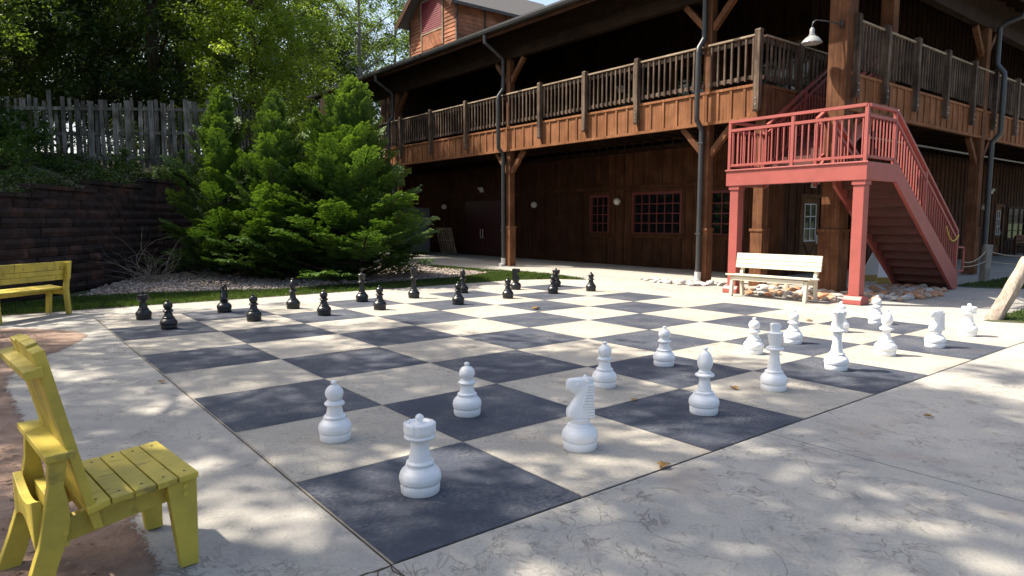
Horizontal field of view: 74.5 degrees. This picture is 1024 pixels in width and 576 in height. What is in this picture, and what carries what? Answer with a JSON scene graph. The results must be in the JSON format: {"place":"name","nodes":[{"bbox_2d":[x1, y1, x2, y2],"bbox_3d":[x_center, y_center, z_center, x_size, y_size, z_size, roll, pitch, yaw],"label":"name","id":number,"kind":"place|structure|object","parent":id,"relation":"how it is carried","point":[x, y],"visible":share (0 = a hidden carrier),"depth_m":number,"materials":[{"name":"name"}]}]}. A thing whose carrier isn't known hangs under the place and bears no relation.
{"place":"outdoors","nodes":[
{"label":"outdoors","id":0,"kind":"place"},
{"bbox_2d":[0,152,242,192],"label":"terrain","id":1,"kind":"structure","parent":0,"point":[40,168],"depth_m":18.20,"materials":[{"name":"soil"}]},
{"bbox_2d":[0,91,33,156],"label":"bank shrub","id":2,"kind":"object","parent":1,"relation":"on","point":[4,110],"visible":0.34,"depth_m":18.07,"materials":[{"name":"green plant"}]},
{"bbox_2d":[0,166,35,182],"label":"bank shrub","id":3,"kind":"object","parent":1,"relation":"on","point":[6,172],"visible":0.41,"depth_m":14.70,"materials":[{"name":"green plant"}]},
{"bbox_2d":[0,136,41,172],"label":"bank shrub","id":4,"kind":"object","parent":1,"relation":"on","point":[13,157],"visible":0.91,"depth_m":15.42,"materials":[{"name":"green plant"}]},
{"bbox_2d":[0,106,63,163],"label":"bank shrub","id":5,"kind":"object","parent":1,"relation":"on","point":[42,138],"visible":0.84,"depth_m":17.10,"materials":[{"name":"green plant"}]},
{"bbox_2d":[0,0,64,54],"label":"understory tree","id":6,"kind":"object","parent":1,"relation":"on","point":[19,18],"visible":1,"depth_m":20.68,"materials":[{"name":"green plant"}]},
{"bbox_2d":[0,0,94,117],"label":"broadleaf tree","id":7,"kind":"object","parent":1,"relation":"on","point":[20,53],"visible":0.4,"depth_m":26.39,"materials":[{"name":"green plant"}]},
{"bbox_2d":[35,152,83,174],"bbox_3d":[-11.645,-3.183,17.367,1.133,0.664,1.250,-2,6,-23],"label":"bank shrub","id":8,"kind":"object","parent":1,"relation":"on","point":[61,164],"visible":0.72,"depth_m":17.20,"materials":[{"name":"green plant"}]},
{"bbox_2d":[0,0,140,149],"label":"broadleaf tree","id":9,"kind":"object","parent":1,"relation":"on","point":[30,64],"visible":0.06,"depth_m":31.74,"materials":[{"name":"green plant"}]},
{"bbox_2d":[2,4,144,152],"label":"broadleaf tree","id":10,"kind":"object","parent":1,"relation":"on","point":[61,138],"visible":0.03,"depth_m":48.80,"materials":[{"name":"green plant"}]},
{"bbox_2d":[71,160,125,180],"bbox_3d":[-11.042,-3.004,17.821,1.236,0.724,1.364,3,7,30],"label":"bank shrub","id":11,"kind":"object","parent":1,"relation":"on","point":[99,171],"visible":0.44,"depth_m":17.58,"materials":[{"name":"green plant"}]},
{"bbox_2d":[0,149,206,197],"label":"ground cover","id":12,"kind":"object","parent":1,"relation":"on","point":[33,179],"visible":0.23,"depth_m":16.25,"materials":[{"name":"green plant"}]},
{"bbox_2d":[0,0,233,152],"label":"broadleaf tree","id":13,"kind":"object","parent":1,"relation":"on","point":[132,11],"visible":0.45,"depth_m":26.54,"materials":[{"name":"green plant"}]},
{"bbox_2d":[105,146,144,175],"bbox_3d":[-10.966,-3.518,19.134,1.072,1.068,1.052,-2,6,-19],"label":"bank shrub","id":14,"kind":"object","parent":1,"relation":"on","point":[126,163],"visible":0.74,"depth_m":19.06,"materials":[{"name":"green plant"}]},
{"bbox_2d":[0,90,263,171],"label":"wooden fence","id":15,"kind":"object","parent":1,"relation":"on","point":[116,109],"visible":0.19,"depth_m":19.75,"materials":[{"name":"grey wood"}]},
{"bbox_2d":[38,0,246,155],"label":"broadleaf tree","id":16,"kind":"object","parent":1,"relation":"on","point":[112,145],"visible":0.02,"depth_m":50.05,"materials":[{"name":"green plant"}]},
{"bbox_2d":[1,0,290,154],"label":"broadleaf tree","id":17,"kind":"object","parent":1,"relation":"on","point":[153,55],"visible":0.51,"depth_m":25.61,"materials":[{"name":"green plant"}]},
{"bbox_2d":[140,164,178,180],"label":"bank shrub","id":18,"kind":"object","parent":1,"relation":"on","point":[156,170],"visible":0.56,"depth_m":19.42,"materials":[{"name":"green plant"}]},
{"bbox_2d":[72,0,279,154],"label":"broadleaf tree","id":19,"kind":"object","parent":1,"relation":"on","point":[137,137],"visible":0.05,"depth_m":37.94,"materials":[{"name":"green plant"}]},
{"bbox_2d":[167,148,201,183],"bbox_3d":[-9.732,-3.603,19.928,1.072,1.068,1.052,-4,7,-37],"label":"bank shrub","id":20,"kind":"object","parent":1,"relation":"on","point":[187,164],"visible":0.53,"depth_m":19.88,"materials":[{"name":"green plant"}]},
{"bbox_2d":[143,0,340,148],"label":"feathery tree","id":21,"kind":"object","parent":1,"relation":"on","point":[246,24],"visible":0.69,"depth_m":24.99,"materials":[{"name":"green plant"}]},
{"bbox_2d":[79,260,487,295],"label":"gravel","id":22,"kind":"structure","parent":0,"point":[255,280],"depth_m":16.64,"materials":[{"name":"gravel"}]},
{"bbox_2d":[87,228,210,285],"bbox_3d":[-8.618,-0.767,16.107,2.765,1.351,1.888,-1,6,-11],"label":"dry brush","id":23,"kind":"object","parent":22,"relation":"on","point":[159,279],"visible":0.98,"depth_m":16.19,"materials":[{"name":"brown plant"}]},
{"bbox_2d":[140,85,293,277],"bbox_3d":[-7.638,-2.758,17.880,4.157,5.218,4.412,-3,7,-30],"label":"cypress shrub","id":24,"kind":"object","parent":22,"relation":"on","point":[220,137],"visible":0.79,"depth_m":17.49,"materials":[{"name":"green plant"}]},
{"bbox_2d":[207,88,375,279],"bbox_3d":[-5.630,-2.578,17.274,4.375,4.980,3.684,-2,6,-17],"label":"cypress shrub","id":25,"kind":"object","parent":22,"relation":"on","point":[275,140],"visible":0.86,"depth_m":16.65,"materials":[{"name":"green plant"}]},
{"bbox_2d":[286,106,363,274],"bbox_3d":[-5.284,-2.592,18.599,3.158,4.745,3.207,0,6,3],"label":"cypress shrub","id":26,"kind":"object","parent":22,"relation":"on","point":[315,114],"visible":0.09,"depth_m":18.08,"materials":[{"name":"green plant"}]},
{"bbox_2d":[224,74,442,283],"bbox_3d":[-4.362,-2.741,17.200,5.023,5.318,5.500,1,6,9],"label":"cypress shrub","id":27,"kind":"object","parent":22,"relation":"on","point":[350,164],"visible":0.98,"depth_m":16.41,"materials":[{"name":"green plant"}]},
{"bbox_2d":[0,264,584,314],"bbox_3d":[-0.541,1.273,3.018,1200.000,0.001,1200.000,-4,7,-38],"label":"ground","id":28,"kind":"structure","parent":0,"point":[79,292],"depth_m":14.38,"materials":[{"name":"green plant"}]},
{"bbox_2d":[0,176,264,303],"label":"retaining wall","id":29,"kind":"structure","parent":28,"relation":"on","point":[40,224],"depth_m":15.57,"materials":[{"name":"brick"}]},
{"bbox_2d":[203,0,362,161],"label":"broadleaf tree","id":30,"kind":"object","parent":28,"relation":"on","point":[319,44],"visible":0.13,"depth_m":41.57,"materials":[{"name":"green plant"}]},
{"bbox_2d":[226,0,355,121],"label":"birch tree","id":31,"kind":"object","parent":28,"relation":"on","point":[346,1],"visible":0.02,"depth_m":54.88,"materials":[{"name":"green plant"}]},
{"bbox_2d":[255,0,394,152],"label":"broadleaf tree","id":32,"kind":"object","parent":28,"relation":"on","point":[338,21],"visible":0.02,"depth_m":46.99,"materials":[{"name":"green plant"}]},
{"bbox_2d":[255,0,409,139],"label":"birch tree","id":33,"kind":"object","parent":28,"relation":"on","point":[350,26],"visible":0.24,"depth_m":40.52,"materials":[{"name":"green plant"}]},
{"bbox_2d":[319,0,408,122],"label":"birch tree","id":34,"kind":"object","parent":28,"relation":"on","point":[377,16],"visible":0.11,"depth_m":46.79,"materials":[{"name":"green plant"}]},
{"bbox_2d":[34,0,559,154],"label":"sky","id":35,"kind":"structure","parent":0,"point":[546,2],"materials":[{"name":"white"}]},
{"bbox_2d":[0,252,1023,575],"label":"patio","id":36,"kind":"structure","parent":0,"point":[776,504],"depth_m":3.91,"materials":[{"name":"concrete"}]},
{"bbox_2d":[0,261,71,324],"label":"bench","id":37,"kind":"object","parent":36,"relation":"on","point":[19,275],"visible":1,"depth_m":10.73,"materials":[{"name":"yellow paint"}]},
{"bbox_2d":[0,328,163,575],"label":"dirt patch","id":38,"kind":"object","parent":36,"relation":"on","point":[115,553],"visible":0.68,"depth_m":3.32,"materials":[{"name":"brown soil"}]},
{"bbox_2d":[0,333,109,574],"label":"leaf litter","id":39,"kind":"object","parent":38,"relation":"on","point":[91,544],"visible":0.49,"depth_m":3.33,"materials":[{"name":"brown plant"}]},
{"bbox_2d":[0,334,198,575],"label":"garden chair","id":40,"kind":"object","parent":38,"relation":"on","point":[147,480],"visible":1,"depth_m":2.85,"materials":[{"name":"yellow paint"}]},
{"bbox_2d":[359,565,401,575],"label":"patio crack","id":41,"kind":"object","parent":36,"relation":"on","point":[380,570],"visible":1,"depth_m":2.95,"materials":[{"name":"grey concrete"}]},
{"bbox_2d":[403,207,429,252],"bbox_3d":[-4.694,-2.711,31.566,1.500,2.100,0.855,-4,7,-38],"label":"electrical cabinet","id":42,"kind":"object","parent":36,"relation":"on","point":[426,243],"visible":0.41,"depth_m":31.51,"materials":[{"name":"metal"}]},
{"bbox_2d":[435,227,451,253],"bbox_3d":[-3.139,-2.182,31.032,0.363,1.222,0.920,-4,7,-38],"label":"wooden rack","id":43,"kind":"object","parent":36,"relation":"on","point":[441,240],"visible":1,"depth_m":31.22,"materials":[{"name":"brown wood"}]},
{"bbox_2d":[440,227,456,254],"bbox_3d":[-2.889,-2.140,30.606,0.363,1.222,0.920,-4,7,-35],"label":"wooden rack","id":44,"kind":"object","parent":36,"relation":"on","point":[448,240],"visible":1,"depth_m":30.56,"materials":[{"name":"brown wood"}]},
{"bbox_2d":[98,284,1023,563],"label":"chessboard","id":45,"kind":"object","parent":36,"relation":"on","point":[478,492],"visible":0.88,"depth_m":6.42,"materials":[{"name":"tile"}]},
{"bbox_2d":[135,292,151,319],"bbox_3d":[-5.764,0.273,10.517,0.232,0.436,0.232,5,7,40],"label":"chess rook","id":46,"kind":"object","parent":45,"relation":"on","point":[143,312],"visible":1,"depth_m":10.46,"materials":[{"name":"black plastic"}]},
{"bbox_2d":[160,299,177,329],"bbox_3d":[-4.898,0.372,9.587,0.230,0.424,0.230,-4,7,-38],"label":"chess pawn","id":47,"kind":"object","parent":45,"relation":"on","point":[168,321],"visible":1,"depth_m":9.53,"materials":[{"name":"black plastic"}]},
{"bbox_2d":[217,283,231,312],"bbox_3d":[-4.861,0.166,11.351,0.239,0.483,0.239,-2,6,-19],"label":"chess knight","id":48,"kind":"object","parent":45,"relation":"on","point":[224,305],"visible":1,"depth_m":11.29,"materials":[{"name":"black plastic"}]},
{"bbox_2d":[246,294,261,321],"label":"chess pawn","id":49,"kind":"object","parent":45,"relation":"on","point":[253,313],"visible":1,"depth_m":10.29,"materials":[{"name":"black plastic"}]},
{"bbox_2d":[286,278,299,308],"bbox_3d":[-3.846,0.095,11.804,0.239,0.536,0.239,-4,7,-38],"label":"chess bishop","id":50,"kind":"object","parent":45,"relation":"on","point":[293,302],"visible":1,"depth_m":11.75,"materials":[{"name":"black plastic"}]},
{"bbox_2d":[317,289,330,315],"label":"chess pawn","id":51,"kind":"object","parent":45,"relation":"on","point":[324,308],"visible":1,"depth_m":10.91,"materials":[{"name":"black plastic"}]},
{"bbox_2d":[318,380,351,443],"bbox_3d":[-1.248,0.856,4.734,0.230,0.424,0.230,-4,7,-38],"label":"chess pawn","id":52,"kind":"object","parent":45,"relation":"on","point":[335,426],"visible":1,"depth_m":4.67,"materials":[{"name":"white plastic"}]},
{"bbox_2d":[356,268,367,301],"bbox_3d":[-2.864,-0.060,12.825,0.239,0.640,0.239,4,7,34],"label":"chess king","id":53,"kind":"object","parent":45,"relation":"on","point":[361,295],"visible":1,"depth_m":12.77,"materials":[{"name":"black plastic"}]},
{"bbox_2d":[373,285,385,309],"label":"chess pawn","id":54,"kind":"object","parent":45,"relation":"on","point":[379,303],"visible":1,"depth_m":11.61,"materials":[{"name":"black plastic"}]},
{"bbox_2d":[408,265,419,298],"bbox_3d":[-1.961,-0.126,13.420,0.236,0.654,0.236,5,7,40],"label":"chess queen","id":55,"kind":"object","parent":45,"relation":"on","point":[413,292],"visible":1,"depth_m":13.36,"materials":[{"name":"black plastic"}]},
{"bbox_2d":[399,414,440,498],"bbox_3d":[-0.522,0.934,3.819,0.239,0.450,0.239,4,7,34],"label":"chess rook","id":56,"kind":"object","parent":45,"relation":"on","point":[420,475],"visible":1,"depth_m":3.75,"materials":[{"name":"white plastic"}]},
{"bbox_2d":[452,281,463,304],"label":"chess pawn","id":57,"kind":"object","parent":45,"relation":"on","point":[458,298],"visible":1,"depth_m":12.34,"materials":[{"name":"black plastic"}]},
{"bbox_2d":[459,268,468,292],"bbox_3d":[-1.051,-0.163,14.383,0.239,0.536,0.239,-4,7,-38],"label":"chess bishop","id":58,"kind":"object","parent":45,"relation":"on","point":[464,288],"visible":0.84,"depth_m":14.33,"materials":[{"name":"black plastic"}]},
{"bbox_2d":[453,362,481,417],"bbox_3d":[-0.357,0.795,5.346,0.230,0.424,0.230,1,6,12],"label":"chess pawn","id":59,"kind":"object","parent":45,"relation":"on","point":[467,402],"visible":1,"depth_m":5.29,"materials":[{"name":"white plastic"}]},
{"bbox_2d":[502,277,513,298],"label":"chess pawn","id":60,"kind":"object","parent":45,"relation":"on","point":[507,293],"visible":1,"depth_m":13.31,"materials":[{"name":"black plastic"}]},
{"bbox_2d":[511,268,520,289],"bbox_3d":[0.086,-0.207,15.089,0.239,0.483,0.239,0,6,0],"label":"chess knight","id":61,"kind":"object","parent":45,"relation":"on","point":[515,284],"visible":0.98,"depth_m":15.03,"materials":[{"name":"black plastic"}]},
{"bbox_2d":[548,274,557,293],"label":"chess pawn","id":62,"kind":"object","parent":45,"relation":"on","point":[552,288],"visible":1,"depth_m":14.20,"materials":[{"name":"black plastic"}]},
{"bbox_2d":[552,268,560,286],"bbox_3d":[1.035,-0.252,15.774,0.232,0.436,0.232,-5,8,-44],"label":"chess rook","id":63,"kind":"object","parent":45,"relation":"on","point":[556,272],"visible":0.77,"depth_m":15.70,"materials":[{"name":"black plastic"}]},
{"bbox_2d":[562,374,597,452],"bbox_3d":[0.461,0.837,4.553,0.246,0.498,0.246,-1,6,-9],"label":"chess knight","id":64,"kind":"object","parent":45,"relation":"on","point":[579,433],"visible":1,"depth_m":4.50,"materials":[{"name":"white plastic"}]},
{"bbox_2d":[586,272,595,291],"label":"chess pawn","id":65,"kind":"object","parent":45,"relation":"on","point":[590,286],"visible":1,"depth_m":14.69,"materials":[{"name":"black plastic"}]},
{"bbox_2d":[592,341,616,388],"bbox_3d":[0.860,0.705,6.252,0.230,0.424,0.230,-3,6,-28],"label":"chess pawn","id":66,"kind":"object","parent":45,"relation":"on","point":[604,375],"visible":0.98,"depth_m":6.19,"materials":[{"name":"white plastic"}]},
{"bbox_2d":[653,326,674,366],"bbox_3d":[1.623,0.613,7.169,0.230,0.424,0.230,2,6,21],"label":"chess pawn","id":67,"kind":"object","parent":45,"relation":"on","point":[663,355],"visible":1,"depth_m":7.11,"materials":[{"name":"white plastic"}]},
{"bbox_2d":[657,460,670,468],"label":"fallen leaf","id":68,"kind":"object","parent":45,"relation":"on","point":[661,463],"visible":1,"depth_m":4.20,"materials":[{"name":"brown plant"}]},
{"bbox_2d":[689,347,719,415],"bbox_3d":[1.542,0.735,5.388,0.239,0.536,0.239,-4,7,-38],"label":"chess bishop","id":69,"kind":"object","parent":45,"relation":"on","point":[703,399],"visible":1,"depth_m":5.33,"materials":[{"name":"white plastic"}]},
{"bbox_2d":[743,317,763,354],"bbox_3d":[2.809,0.549,7.810,0.230,0.424,0.230,-2,6,-19],"label":"chess pawn","id":70,"kind":"object","parent":45,"relation":"on","point":[753,344],"visible":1,"depth_m":7.75,"materials":[{"name":"white plastic"}]},
{"bbox_2d":[760,323,787,391],"bbox_3d":[2.392,0.623,6.128,0.239,0.612,0.239,-4,7,-38],"label":"chess piece","id":71,"kind":"object","parent":45,"relation":"on","point":[773,377],"visible":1,"depth_m":6.08,"materials":[{"name":"white plastic"}]},
{"bbox_2d":[783,310,802,343],"bbox_3d":[3.551,0.482,8.482,0.230,0.424,0.230,3,7,31],"label":"chess pawn","id":72,"kind":"object","parent":45,"relation":"on","point":[793,334],"visible":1,"depth_m":8.42,"materials":[{"name":"white plastic"}]},
{"bbox_2d":[824,307,848,371],"bbox_3d":[3.365,0.517,6.955,0.237,0.657,0.237,5,7,40],"label":"chess queen","id":73,"kind":"object","parent":45,"relation":"on","point":[836,359],"visible":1,"depth_m":6.91,"materials":[{"name":"white plastic"}]},
{"bbox_2d":[831,301,848,332],"bbox_3d":[4.563,0.396,9.341,0.230,0.424,0.230,-1,6,-9],"label":"chess pawn","id":74,"kind":"object","parent":45,"relation":"on","point":[846,323],"visible":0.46,"depth_m":9.28,"materials":[{"name":"white plastic"}]},
{"bbox_2d":[868,295,882,324],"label":"chess pawn","id":75,"kind":"object","parent":45,"relation":"on","point":[875,315],"visible":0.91,"depth_m":10.02,"materials":[{"name":"white plastic"}]},
{"bbox_2d":[874,309,896,356],"bbox_3d":[4.294,0.505,7.717,0.237,0.531,0.237,-4,7,-38],"label":"chess bishop","id":76,"kind":"object","parent":45,"relation":"on","point":[885,345],"visible":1,"depth_m":7.67,"materials":[{"name":"white plastic"}]},
{"bbox_2d":[924,309,945,348],"bbox_3d":[5.170,0.487,8.206,0.232,0.469,0.232,-2,6,-20],"label":"chess knight","id":77,"kind":"object","parent":45,"relation":"on","point":[934,338],"visible":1,"depth_m":8.15,"materials":[{"name":"white plastic"}]},
{"bbox_2d":[958,303,977,336],"bbox_3d":[6.120,0.423,9.018,0.232,0.436,0.232,-5,8,-44],"label":"chess rook","id":78,"kind":"object","parent":45,"relation":"on","point":[967,327],"visible":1,"depth_m":8.96,"materials":[{"name":"white plastic"}]},
{"bbox_2d":[300,0,1023,291],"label":"timber building","id":79,"kind":"structure","parent":36,"relation":"on","point":[514,109],"depth_m":21.24,"materials":[{"name":"brown wood"}]},
{"bbox_2d":[465,201,482,253],"bbox_3d":[-1.733,-2.715,30.397,0.136,2.380,1.341,-4,7,-38],"label":"door","id":80,"kind":"structure","parent":79,"relation":"in","point":[473,209],"depth_m":30.38,"materials":[{"name":"wood"}]},
{"bbox_2d":[482,200,500,254],"bbox_3d":[-0.896,-2.610,29.344,0.136,2.380,1.341,-4,7,-38],"label":"door","id":81,"kind":"structure","parent":79,"relation":"in","point":[491,233],"depth_m":29.34,"materials":[{"name":"wood"}]},
{"bbox_2d":[482,102,515,130],"bbox_3d":[-0.532,-6.900,28.468,0.093,1.790,2.340,-4,7,-38],"label":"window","id":82,"kind":"structure","parent":79,"relation":"in","point":[492,128],"depth_m":28.73,"materials":[{"name":"black glass"}]},
{"bbox_2d":[551,83,590,118],"bbox_3d":[2.196,-6.557,25.033,0.093,1.790,2.140,-4,7,-38],"label":"window","id":83,"kind":"structure","parent":79,"relation":"in","point":[576,113],"depth_m":25.14,"materials":[{"name":"black glass"}]},
{"bbox_2d":[587,192,611,236],"bbox_3d":[3.150,-2.637,24.171,0.143,1.580,1.160,-4,7,-38],"label":"window","id":84,"kind":"structure","parent":79,"relation":"in","point":[599,204],"depth_m":24.20,"materials":[{"name":"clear glass"}]},
{"bbox_2d":[600,62,654,110],"bbox_3d":[3.901,-6.392,22.881,0.093,2.290,2.440,-4,7,-38],"label":"window","id":85,"kind":"structure","parent":79,"relation":"in","point":[651,68],"depth_m":22.96,"materials":[{"name":"black glass"}]},
{"bbox_2d":[629,187,684,238],"bbox_3d":[4.749,-2.456,22.154,0.143,1.620,2.280,-4,7,-38],"label":"window","id":86,"kind":"structure","parent":79,"relation":"in","point":[660,212],"depth_m":22.14,"materials":[{"name":"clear glass"}]},
{"bbox_2d":[670,52,723,97],"bbox_3d":[5.668,-6.121,20.661,0.093,1.790,1.940,-4,7,-38],"label":"window","id":87,"kind":"structure","parent":79,"relation":"in","point":[721,64],"depth_m":20.85,"materials":[{"name":"black glass"}]},
{"bbox_2d":[711,187,748,239],"bbox_3d":[6.398,-2.229,20.080,0.143,1.580,1.420,-4,7,-38],"label":"window","id":88,"kind":"structure","parent":79,"relation":"in","point":[720,195],"depth_m":20.20,"materials":[{"name":"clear glass"}]},
{"bbox_2d":[746,31,816,93],"bbox_3d":[7.373,-5.906,18.514,0.093,1.790,2.040,-4,7,-38],"label":"window","id":89,"kind":"structure","parent":79,"relation":"in","point":[794,39],"depth_m":18.51,"materials":[{"name":"black glass"}]},
{"bbox_2d":[800,198,819,271],"bbox_3d":[8.734,-1.553,19.727,1.072,2.146,0.122,-4,7,-38],"label":"door","id":90,"kind":"structure","parent":79,"relation":"in","point":[811,206],"depth_m":19.74,"materials":[{"name":"brown wood"}]},
{"bbox_2d":[801,19,842,45],"bbox_3d":[6.387,-5.294,13.868,0.786,0.478,0.407,1,6,7],"label":"barn lamp","id":91,"kind":"object","parent":79,"relation":"attached to","point":[812,39],"visible":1,"depth_m":13.84,"materials":[{"name":"metal"}]},
{"bbox_2d":[848,212,851,241],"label":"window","id":92,"kind":"structure","parent":79,"relation":"in","point":[849,217],"depth_m":21.21,"materials":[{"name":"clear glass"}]},
{"bbox_2d":[909,79,934,94],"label":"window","id":93,"kind":"structure","parent":79,"relation":"in","point":[910,86],"depth_m":23.90,"materials":[{"name":"black glass"}]},
{"bbox_2d":[994,207,1001,253],"bbox_3d":[21.476,-2.533,29.748,0.892,2.086,0.122,-4,7,-38],"label":"door","id":94,"kind":"structure","parent":79,"relation":"in","point":[999,209],"depth_m":29.82,"materials":[{"name":"brown wood"}]},
{"bbox_2d":[1006,207,1023,239],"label":"window","id":95,"kind":"structure","parent":79,"relation":"in","point":[1015,219],"depth_m":31.18,"materials":[{"name":"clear glass"}]},
{"bbox_2d":[757,289,768,295],"bbox_3d":[5.212,0.105,13.957,0.230,0.166,0.371,5,8,41],"label":"stone","id":96,"kind":"object","parent":36,"relation":"on","point":[761,292],"visible":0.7,"depth_m":13.86,"materials":[{"name":"white stone"}]},
{"bbox_2d":[725,253,822,302],"bbox_3d":[5.158,-0.223,13.313,0.539,0.872,1.800,-5,7,-39],"label":"bench","id":97,"kind":"object","parent":36,"relation":"on","point":[793,263],"visible":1,"depth_m":13.22,"materials":[{"name":"white paint"}]},
{"bbox_2d":[722,55,964,304],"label":"red staircase","id":98,"kind":"structure","parent":36,"relation":"on","point":[907,250],"depth_m":13.85,"materials":[{"name":"paint"}]},
{"bbox_2d":[864,252,891,283],"bbox_3d":[9.280,-0.714,16.832,0.740,1.150,0.830,0,6,-3],"label":"frame board","id":99,"kind":"object","parent":36,"relation":"on","point":[874,271],"visible":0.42,"depth_m":17.07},
{"bbox_2d":[913,293,925,299],"bbox_3d":[8.068,0.175,13.305,0.248,0.123,0.221,0,18,-24],"label":"stone","id":100,"kind":"object","parent":36,"relation":"on","point":[918,296],"visible":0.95,"depth_m":13.23,"materials":[{"name":"brown stone"}]},
{"bbox_2d":[1013,235,1023,255],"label":"porch bench","id":101,"kind":"object","parent":36,"relation":"on","point":[1015,243],"visible":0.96,"depth_m":29.20,"materials":[{"name":"brown wood"}]},
{"bbox_2d":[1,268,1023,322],"bbox_3d":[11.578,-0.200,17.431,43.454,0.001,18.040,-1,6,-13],"label":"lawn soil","id":102,"kind":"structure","parent":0,"point":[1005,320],"depth_m":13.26,"materials":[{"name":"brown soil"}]},
{"bbox_2d":[978,244,992,281],"bbox_3d":[11.957,-0.585,17.012,0.305,1.035,0.294,-4,7,-38],"label":"log post","id":103,"kind":"object","parent":102,"relation":"on","point":[984,271],"visible":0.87,"depth_m":16.93,"materials":[{"name":"grey wood"}]},
{"bbox_2d":[958,275,1023,321],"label":"grass","id":104,"kind":"structure","parent":102,"relation":"on","point":[1012,316],"depth_m":15.75,"materials":[{"name":"green plant"}]},
{"bbox_2d":[984,256,1023,319],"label":"log post","id":105,"kind":"object","parent":102,"relation":"on","point":[1002,303],"visible":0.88,"depth_m":10.43,"materials":[{"name":"brown wood"}]},
{"bbox_2d":[919,292,931,297],"bbox_3d":[8.303,0.148,13.517,0.258,0.133,0.258,11,10,36],"label":"stone","id":106,"kind":"object","parent":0,"point":[927,295],"visible":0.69,"depth_m":13.42,"materials":[{"name":"grey stone"}]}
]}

